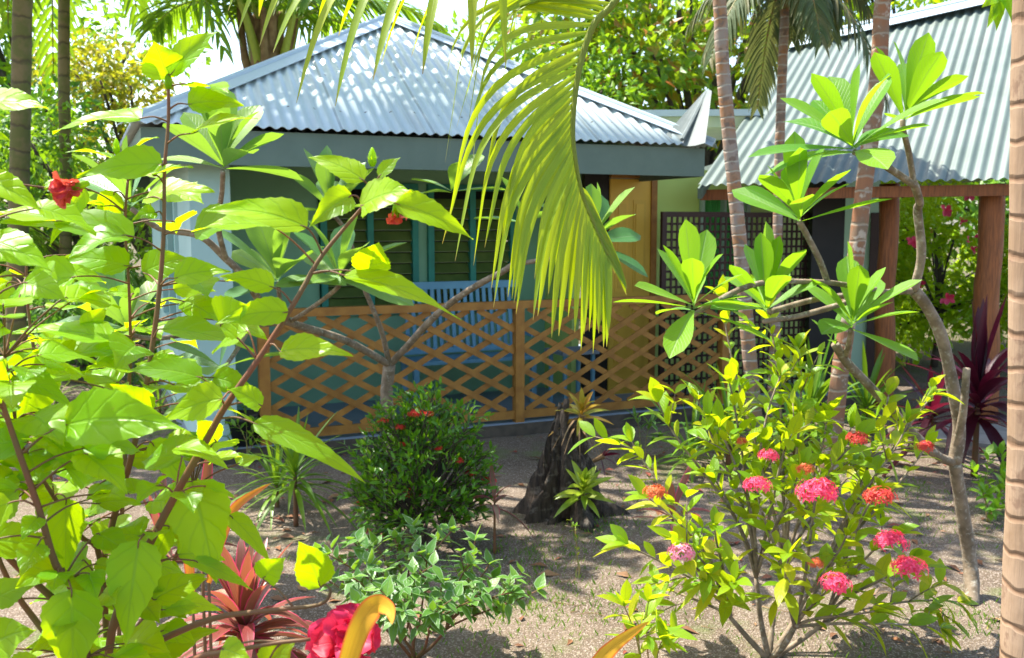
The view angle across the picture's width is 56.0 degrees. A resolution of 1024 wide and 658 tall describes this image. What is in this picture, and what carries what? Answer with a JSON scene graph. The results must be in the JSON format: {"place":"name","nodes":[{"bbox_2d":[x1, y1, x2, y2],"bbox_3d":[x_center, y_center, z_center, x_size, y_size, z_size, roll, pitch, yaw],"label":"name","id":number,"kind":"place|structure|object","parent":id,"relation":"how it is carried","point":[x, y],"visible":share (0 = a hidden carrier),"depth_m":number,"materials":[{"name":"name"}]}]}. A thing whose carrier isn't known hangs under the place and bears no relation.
{"place":"outdoors","nodes":[
{"label":"outdoors","id":0,"kind":"place"},
{"bbox_2d":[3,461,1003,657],"bbox_3d":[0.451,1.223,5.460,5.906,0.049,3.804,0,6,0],"label":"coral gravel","id":1,"kind":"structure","parent":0,"point":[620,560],"depth_m":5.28,"materials":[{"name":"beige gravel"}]},
{"bbox_2d":[0,229,1007,657],"bbox_3d":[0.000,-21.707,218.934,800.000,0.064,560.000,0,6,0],"label":"ground","id":2,"kind":"structure","parent":0,"point":[522,461],"depth_m":5.33,"materials":[{"name":"beige sand"}]},
{"bbox_2d":[0,197,65,268],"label":"feather palm","id":3,"kind":"object","parent":2,"relation":"on","point":[38,237],"visible":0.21,"depth_m":12.04,"materials":[{"name":"green plant"}]},
{"bbox_2d":[0,130,104,336],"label":"feather palm","id":4,"kind":"object","parent":2,"relation":"on","point":[98,158],"visible":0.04,"depth_m":14.38,"materials":[{"name":"green plant"}]},
{"bbox_2d":[0,73,131,313],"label":"jungle tree","id":5,"kind":"object","parent":2,"relation":"on","point":[84,106],"visible":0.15,"depth_m":13.67,"materials":[{"name":"green plant"}]},
{"bbox_2d":[0,41,136,302],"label":"tree","id":6,"kind":"object","parent":2,"relation":"on","point":[5,79],"visible":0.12,"depth_m":17.96,"materials":[{"name":"green plant"}]},
{"bbox_2d":[54,363,83,404],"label":"strap plant","id":7,"kind":"object","parent":2,"relation":"on","point":[67,391],"visible":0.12,"depth_m":9.74,"materials":[{"name":"green plant"}]},
{"bbox_2d":[0,88,153,357],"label":"jungle tree","id":8,"kind":"object","parent":2,"relation":"on","point":[45,171],"visible":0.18,"depth_m":12.30,"materials":[{"name":"green plant"}]},
{"bbox_2d":[0,269,162,383],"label":"jungle shrub","id":9,"kind":"object","parent":2,"relation":"on","point":[34,314],"visible":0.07,"depth_m":10.76,"materials":[{"name":"green plant"}]},
{"bbox_2d":[29,266,144,369],"bbox_3d":[-5.242,-0.154,11.650,1.726,1.417,1.890,4,7,31],"label":"feather palm","id":10,"kind":"object","parent":2,"relation":"on","point":[136,281],"visible":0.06,"depth_m":11.46,"materials":[{"name":"green plant"}]},
{"bbox_2d":[61,362,135,390],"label":"strap plant","id":11,"kind":"object","parent":2,"relation":"on","point":[91,385],"visible":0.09,"depth_m":10.03,"materials":[{"name":"green plant"}]},
{"bbox_2d":[0,0,205,351],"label":"palm tree","id":12,"kind":"object","parent":2,"relation":"on","point":[20,17],"visible":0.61,"depth_m":8.79,"materials":[{"name":"brown plant"}]},
{"bbox_2d":[31,26,180,325],"bbox_3d":[-5.943,-2.323,15.514,3.514,4.914,2.748,0,6,0],"label":"yellow tree","id":13,"kind":"object","parent":2,"relation":"on","point":[102,68],"visible":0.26,"depth_m":14.92,"materials":[{"name":"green plant"}]},
{"bbox_2d":[0,0,214,299],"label":"jungle tree","id":14,"kind":"object","parent":2,"relation":"on","point":[107,16],"visible":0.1,"depth_m":17.82,"materials":[{"name":"green plant"}]},
{"bbox_2d":[32,0,244,363],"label":"palm tree","id":15,"kind":"object","parent":2,"relation":"on","point":[63,24],"visible":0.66,"depth_m":12.30,"materials":[{"name":"plant"}]},
{"bbox_2d":[131,358,152,387],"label":"strap plant","id":16,"kind":"object","parent":2,"relation":"on","point":[139,377],"visible":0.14,"depth_m":10.55,"materials":[{"name":"green plant"}]},
{"bbox_2d":[123,377,172,413],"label":"strap plant","id":17,"kind":"object","parent":2,"relation":"on","point":[159,410],"visible":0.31,"depth_m":9.25,"materials":[{"name":"green plant"}]},
{"bbox_2d":[155,391,182,437],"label":"strap plant","id":18,"kind":"object","parent":2,"relation":"on","point":[172,421],"visible":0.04,"depth_m":8.39,"materials":[{"name":"green plant"}]},
{"bbox_2d":[140,473,236,618],"bbox_3d":[-1.690,0.983,4.636,0.634,0.674,0.696,-5,8,-36],"label":"cordyline","id":19,"kind":"object","parent":2,"relation":"on","point":[154,517],"visible":0.09,"depth_m":4.58,"materials":[{"name":"red plant"}]},
{"bbox_2d":[183,562,195,655],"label":"cordyline leaf","id":20,"kind":"object","parent":2,"relation":"on","point":[188,569],"visible":0.08,"depth_m":3.00,"materials":[{"name":"plant"}]},
{"bbox_2d":[201,459,212,651],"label":"cordyline leaf","id":21,"kind":"object","parent":2,"relation":"on","point":[207,470],"visible":0.16,"depth_m":2.96,"materials":[{"name":"red plant"}]},
{"bbox_2d":[0,15,472,657],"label":"hibiscus shrub","id":22,"kind":"object","parent":2,"relation":"on","point":[80,441],"visible":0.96,"depth_m":1.49,"materials":[{"name":"green plant"}]},
{"bbox_2d":[206,483,270,657],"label":"cordyline leaf","id":23,"kind":"object","parent":2,"relation":"on","point":[237,504],"visible":0.55,"depth_m":2.87,"materials":[{"name":"orange plant"}]},
{"bbox_2d":[225,410,259,446],"bbox_3d":[-2.091,0.828,7.456,0.336,0.360,0.336,0,6,0],"label":"plant pot","id":24,"kind":"object","parent":2,"relation":"on","point":[236,433],"visible":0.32,"depth_m":7.33,"materials":[{"name":"black plastic"}]},
{"bbox_2d":[222,404,264,468],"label":"shrub","id":25,"kind":"object","parent":2,"relation":"on","point":[240,427],"visible":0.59,"depth_m":7.22,"materials":[{"name":"green plant"}]},
{"bbox_2d":[179,521,312,657],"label":"cordyline","id":26,"kind":"object","parent":2,"relation":"on","point":[231,597],"visible":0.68,"depth_m":3.64,"materials":[{"name":"red plant"}]},
{"bbox_2d":[214,432,338,529],"bbox_3d":[-1.535,1.004,6.161,0.938,0.785,0.870,-6,8,-42],"label":"strap plant","id":27,"kind":"object","parent":2,"relation":"on","point":[277,456],"visible":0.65,"depth_m":6.13,"materials":[{"name":"green plant"}]},
{"bbox_2d":[125,0,453,68],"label":"coconut palm","id":28,"kind":"object","parent":2,"relation":"on","point":[253,53],"visible":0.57,"depth_m":12.73,"materials":[{"name":"green plant"}]},
{"bbox_2d":[233,408,363,546],"bbox_3d":[-1.303,0.887,5.758,0.993,0.868,0.884,0,6,0],"label":"strap plant","id":29,"kind":"object","parent":2,"relation":"on","point":[294,463],"visible":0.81,"depth_m":5.72,"materials":[{"name":"green plant"}]},
{"bbox_2d":[57,82,647,487],"bbox_3d":[-0.802,0.056,4.991,2.152,2.437,2.615,5,8,40],"label":"frangipani tree","id":30,"kind":"object","parent":2,"relation":"on","point":[218,143],"visible":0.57,"depth_m":5.07,"materials":[{"name":"green plant"}]},
{"bbox_2d":[339,594,394,657],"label":"cordyline leaf","id":31,"kind":"object","parent":2,"relation":"on","point":[366,616],"visible":1,"depth_m":1.25,"materials":[{"name":"yellow plant"}]},
{"bbox_2d":[337,376,503,544],"bbox_3d":[-0.506,0.747,5.385,0.958,0.963,1.001,0,6,0],"label":"ixora bush","id":32,"kind":"object","parent":2,"relation":"on","point":[419,480],"visible":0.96,"depth_m":5.27,"materials":[{"name":"green plant"}]},
{"bbox_2d":[312,514,548,657],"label":"variegated shrub","id":33,"kind":"object","parent":2,"relation":"on","point":[392,586],"visible":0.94,"depth_m":3.87,"materials":[{"name":"green plant"}]},
{"bbox_2d":[117,14,861,466],"bbox_3d":[-0.149,-1.201,10.239,7.604,4.001,5.127,-3,7,-24],"label":"bungalow","id":34,"kind":"object","parent":2,"relation":"on","point":[399,106],"visible":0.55,"depth_m":8.75,"materials":[{"name":"grey metal"}]},
{"bbox_2d":[159,199,180,320],"bbox_3d":[-3.052,-0.637,8.739,0.140,1.200,1.600,-3,7,-24],"label":"window","id":35,"kind":"structure","parent":34,"relation":"in","point":[171,243],"depth_m":8.67,"materials":[{"name":"teal paint"}]},
{"bbox_2d":[318,183,418,316],"bbox_3d":[-1.350,-0.756,9.147,0.950,1.250,0.080,-3,7,-24],"label":"window","id":36,"kind":"structure","parent":34,"relation":"in","point":[369,224],"depth_m":9.17,"materials":[{"name":"teal paint"}]},
{"bbox_2d":[401,280,536,405],"bbox_3d":[-0.422,0.135,9.086,1.240,1.150,0.500,-3,7,-24],"label":"slatted bench","id":37,"kind":"object","parent":34,"relation":"on","point":[446,285],"visible":0.42,"depth_m":9.19,"materials":[{"name":"blue paint"}]},
{"bbox_2d":[426,184,515,311],"bbox_3d":[-0.400,-0.801,9.568,0.930,1.250,0.080,-3,7,-24],"label":"window","id":38,"kind":"structure","parent":34,"relation":"in","point":[435,264],"depth_m":9.53,"materials":[{"name":"teal paint"}]},
{"bbox_2d":[257,294,729,445],"bbox_3d":[0.050,0.278,8.245,4.350,1.045,0.080,-3,7,-24],"label":"lattice railing","id":39,"kind":"object","parent":34,"relation":"on","point":[518,348],"visible":0.69,"depth_m":8.16,"materials":[{"name":"brown wood"}]},
{"bbox_2d":[607,179,650,393],"bbox_3d":[1.158,-0.411,9.539,0.460,2.120,0.056,-3,7,-24],"label":"door","id":40,"kind":"structure","parent":34,"relation":"in","point":[638,202],"depth_m":9.51,"materials":[{"name":"brown wood"}]},
{"bbox_2d":[699,199,750,315],"bbox_3d":[2.182,-0.782,9.993,0.610,1.300,0.112,-3,7,-24],"label":"window","id":41,"kind":"structure","parent":34,"relation":"in","point":[704,205],"depth_m":9.96,"materials":[{"name":"green paint"}]},
{"bbox_2d":[658,212,809,396],"bbox_3d":[2.249,-0.241,9.504,1.850,1.810,0.040,-3,7,-24],"label":"trellis screen","id":42,"kind":"object","parent":34,"relation":"on","point":[663,271],"visible":0.31,"depth_m":9.38,"materials":[{"name":"brown wood"}]},
{"bbox_2d":[473,462,539,553],"bbox_3d":[-0.070,0.998,5.300,0.335,0.503,0.320,5,8,41],"label":"cordyline","id":43,"kind":"object","parent":2,"relation":"on","point":[496,511],"visible":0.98,"depth_m":5.28,"materials":[{"name":"red plant"}]},
{"bbox_2d":[14,381,1001,657],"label":"leaf litter","id":44,"kind":"object","parent":2,"relation":"on","point":[548,573],"visible":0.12,"depth_m":5.35,"materials":[{"name":"brown plant"}]},
{"bbox_2d":[16,459,1003,657],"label":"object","id":45,"kind":"structure","parent":2,"relation":"on","point":[615,612],"depth_m":4.69,"materials":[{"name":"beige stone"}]},
{"bbox_2d":[85,426,1001,652],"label":"twigs","id":46,"kind":"object","parent":2,"relation":"on","point":[668,573],"visible":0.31,"depth_m":4.95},
{"bbox_2d":[435,10,661,109],"bbox_3d":[0.460,-3.166,18.510,4.712,5.954,3.414,1,6,13],"label":"leafy tree","id":47,"kind":"object","parent":2,"relation":"on","point":[587,82],"visible":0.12,"depth_m":18.09,"materials":[{"name":"green plant"}]},
{"bbox_2d":[511,399,629,532],"bbox_3d":[0.339,0.806,5.965,0.681,0.763,0.602,5,8,41],"label":"tree stump","id":48,"kind":"object","parent":2,"relation":"on","point":[550,478],"visible":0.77,"depth_m":5.88,"materials":[{"name":"brown wood"}]},
{"bbox_2d":[549,387,613,435],"bbox_3d":[0.445,0.505,5.872,0.348,0.305,0.312,5,8,37],"label":"bromeliad","id":49,"kind":"object","parent":48,"relation":"on","point":[582,403],"visible":0.97,"depth_m":5.87,"materials":[{"name":"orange plant"}]},
{"bbox_2d":[554,460,613,517],"bbox_3d":[0.431,0.952,5.769,0.371,0.322,0.353,0,6,0],"label":"bromeliad","id":50,"kind":"object","parent":48,"relation":"on","point":[585,480],"visible":0.99,"depth_m":5.76,"materials":[{"name":"green plant"}]},
{"bbox_2d":[592,448,618,474],"bbox_3d":[0.585,0.838,6.070,0.134,0.200,0.206,-3,7,-27],"label":"bromeliad","id":51,"kind":"object","parent":48,"relation":"on","point":[597,459],"visible":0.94,"depth_m":6.05,"materials":[{"name":"red plant"}]},
{"bbox_2d":[567,518,579,577],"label":"weed","id":52,"kind":"object","parent":2,"relation":"on","point":[577,552],"visible":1,"depth_m":4.99,"materials":[{"name":"green plant"}]},
{"bbox_2d":[592,621,648,657],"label":"cordyline leaf","id":53,"kind":"object","parent":2,"relation":"on","point":[611,648],"visible":1,"depth_m":1.93,"materials":[{"name":"yellow plant"}]},
{"bbox_2d":[228,0,1023,657],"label":"palm tree","id":54,"kind":"object","parent":2,"relation":"on","point":[574,238],"visible":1,"depth_m":2.33,"materials":[{"name":"green plant"}]},
{"bbox_2d":[624,406,668,458],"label":"seedling","id":55,"kind":"object","parent":2,"relation":"on","point":[653,418],"visible":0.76,"depth_m":7.42,"materials":[{"name":"green plant"}]},
{"bbox_2d":[597,579,696,657],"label":"seedling","id":56,"kind":"object","parent":2,"relation":"on","point":[671,634],"visible":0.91,"depth_m":3.41,"materials":[{"name":"green plant"}]},
{"bbox_2d":[626,466,709,549],"bbox_3d":[0.902,1.000,5.302,0.472,0.556,0.486,-3,7,-24],"label":"cordyline","id":57,"kind":"object","parent":2,"relation":"on","point":[679,492],"visible":0.41,"depth_m":5.28,"materials":[{"name":"red plant"}]},
{"bbox_2d":[482,0,873,166],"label":"almond tree","id":58,"kind":"object","parent":2,"relation":"on","point":[681,72],"visible":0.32,"depth_m":19.71,"materials":[{"name":"green plant"}]},
{"bbox_2d":[636,380,725,482],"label":"strap plant","id":59,"kind":"object","parent":2,"relation":"on","point":[695,415],"visible":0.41,"depth_m":7.13,"materials":[{"name":"green plant"}]},
{"bbox_2d":[635,357,809,475],"bbox_3d":[1.585,0.754,7.247,1.514,1.179,1.479,0,6,0],"label":"strap plant","id":60,"kind":"object","parent":2,"relation":"on","point":[727,403],"visible":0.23,"depth_m":7.23,"materials":[{"name":"green plant"}]},
{"bbox_2d":[713,0,762,445],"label":"palm tree","id":61,"kind":"object","parent":2,"relation":"on","point":[733,179],"visible":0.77,"depth_m":7.67,"materials":[{"name":"grey plant"}]},
{"bbox_2d":[720,366,827,469],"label":"strap plant","id":62,"kind":"object","parent":2,"relation":"on","point":[787,413],"visible":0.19,"depth_m":7.38,"materials":[{"name":"green plant"}]},
{"bbox_2d":[569,274,978,657],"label":"ixora shrub","id":63,"kind":"object","parent":2,"relation":"on","point":[812,494],"visible":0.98,"depth_m":3.90,"materials":[{"name":"green plant"}]},
{"bbox_2d":[685,0,890,416],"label":"palm tree","id":64,"kind":"object","parent":2,"relation":"on","point":[820,21],"visible":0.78,"depth_m":8.80,"materials":[{"name":"plant"}]},
{"bbox_2d":[704,164,879,376],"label":"green cottage","id":65,"kind":"structure","parent":2,"relation":"on","point":[871,254],"depth_m":11.40,"materials":[{"name":"green paint"}]},
{"bbox_2d":[865,213,878,376],"bbox_3d":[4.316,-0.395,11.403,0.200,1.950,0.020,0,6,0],"label":"door","id":66,"kind":"structure","parent":65,"relation":"in","point":[874,227],"depth_m":11.36,"materials":[{"name":"blue wood"}]},
{"bbox_2d":[615,33,983,605],"bbox_3d":[1.457,0.137,3.927,2.044,2.602,0.909,-2,6,-18],"label":"frangipani tree","id":67,"kind":"object","parent":2,"relation":"on","point":[912,80],"visible":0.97,"depth_m":3.83,"materials":[{"name":"green plant"}]},
{"bbox_2d":[752,330,886,458],"bbox_3d":[2.441,0.601,7.674,1.222,1.280,1.441,0,6,0],"label":"strap plant","id":68,"kind":"object","parent":2,"relation":"on","point":[820,386],"visible":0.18,"depth_m":7.65,"materials":[{"name":"green plant"}]},
{"bbox_2d":[697,0,1011,422],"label":"open shelter","id":69,"kind":"object","parent":2,"relation":"on","point":[969,141],"visible":0.52,"depth_m":9.48,"materials":[{"name":"grey metal"}]},
{"bbox_2d":[818,0,890,498],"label":"palm tree","id":70,"kind":"object","parent":2,"relation":"on","point":[838,385],"visible":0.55,"depth_m":6.21,"materials":[{"name":"grey plant"}]},
{"bbox_2d":[804,342,925,446],"bbox_3d":[3.059,0.654,8.313,1.349,1.170,1.185,-4,7,-33],"label":"strap plant","id":71,"kind":"object","parent":2,"relation":"on","point":[867,399],"visible":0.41,"depth_m":8.30,"materials":[{"name":"green plant"}]},
{"bbox_2d":[843,0,951,307],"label":"leafy tree","id":72,"kind":"object","parent":2,"relation":"on","point":[917,3],"visible":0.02,"depth_m":20.06,"materials":[{"name":"green plant"}]},
{"bbox_2d":[873,361,997,450],"bbox_3d":[3.359,0.638,7.689,0.920,0.806,0.849,0,6,0],"label":"cordyline","id":73,"kind":"object","parent":2,"relation":"on","point":[929,419],"visible":0.41,"depth_m":7.65,"materials":[{"name":"red plant"}]},
{"bbox_2d":[870,296,1007,493],"bbox_3d":[3.340,0.525,7.008,1.379,1.585,1.403,-5,8,-38],"label":"cordyline","id":74,"kind":"object","parent":2,"relation":"on","point":[986,383],"visible":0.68,"depth_m":6.88,"materials":[{"name":"purple plant"}]},
{"bbox_2d":[880,179,1007,350],"bbox_3d":[6.442,-1.080,14.375,2.964,2.995,2.627,0,6,0],"label":"flowering shrub","id":75,"kind":"object","parent":2,"relation":"on","point":[906,201],"visible":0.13,"depth_m":14.00,"materials":[{"name":"green plant"}]},
{"bbox_2d":[894,196,1007,367],"bbox_3d":[5.446,-0.610,12.132,3.176,2.314,2.494,0,6,0],"label":"flowering shrub","id":76,"kind":"object","parent":2,"relation":"on","point":[942,295],"visible":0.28,"depth_m":12.14,"materials":[{"name":"green plant"}]},
{"bbox_2d":[900,178,1008,269],"bbox_3d":[12.029,-1.810,18.876,9.491,4.898,4.794,0,6,0],"label":"tree","id":77,"kind":"object","parent":2,"relation":"on","point":[972,208],"visible":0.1,"depth_m":18.13,"materials":[{"name":"green plant"}]},
{"bbox_2d":[940,223,1008,351],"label":"flowering shrub","id":78,"kind":"object","parent":2,"relation":"on","point":[963,333],"visible":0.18,"depth_m":11.66,"materials":[{"name":"green plant"}]},
{"bbox_2d":[964,441,1006,521],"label":"shrub","id":79,"kind":"object","parent":2,"relation":"on","point":[994,505],"visible":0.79,"depth_m":5.97,"materials":[{"name":"green plant"}]},
{"bbox_2d":[981,0,1011,30],"bbox_3d":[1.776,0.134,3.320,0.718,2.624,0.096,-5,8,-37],"label":"hibiscus shrub","id":80,"kind":"object","parent":2,"relation":"on","point":[997,10],"visible":0.81,"depth_m":3.03,"materials":[{"name":"green plant"}]},
{"bbox_2d":[0,0,1008,228],"label":"sky","id":81,"kind":"structure","parent":0,"point":[444,12],"materials":[{"name":"white"}]},
{"bbox_2d":[545,346,599,402],"bbox_3d":[0.559,0.453,9.031,0.380,0.530,0.380,-3,7,-24],"label":"porch table","id":82,"kind":"object","parent":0,"point":[592,352],"visible":0.41,"depth_m":8.96,"materials":[{"name":"blue wood"}]},
{"bbox_2d":[936,420,1006,447],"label":"path","id":83,"kind":"structure","parent":0,"point":[984,441],"depth_m":8.12,"materials":[{"name":"grey stone"}]}
]}

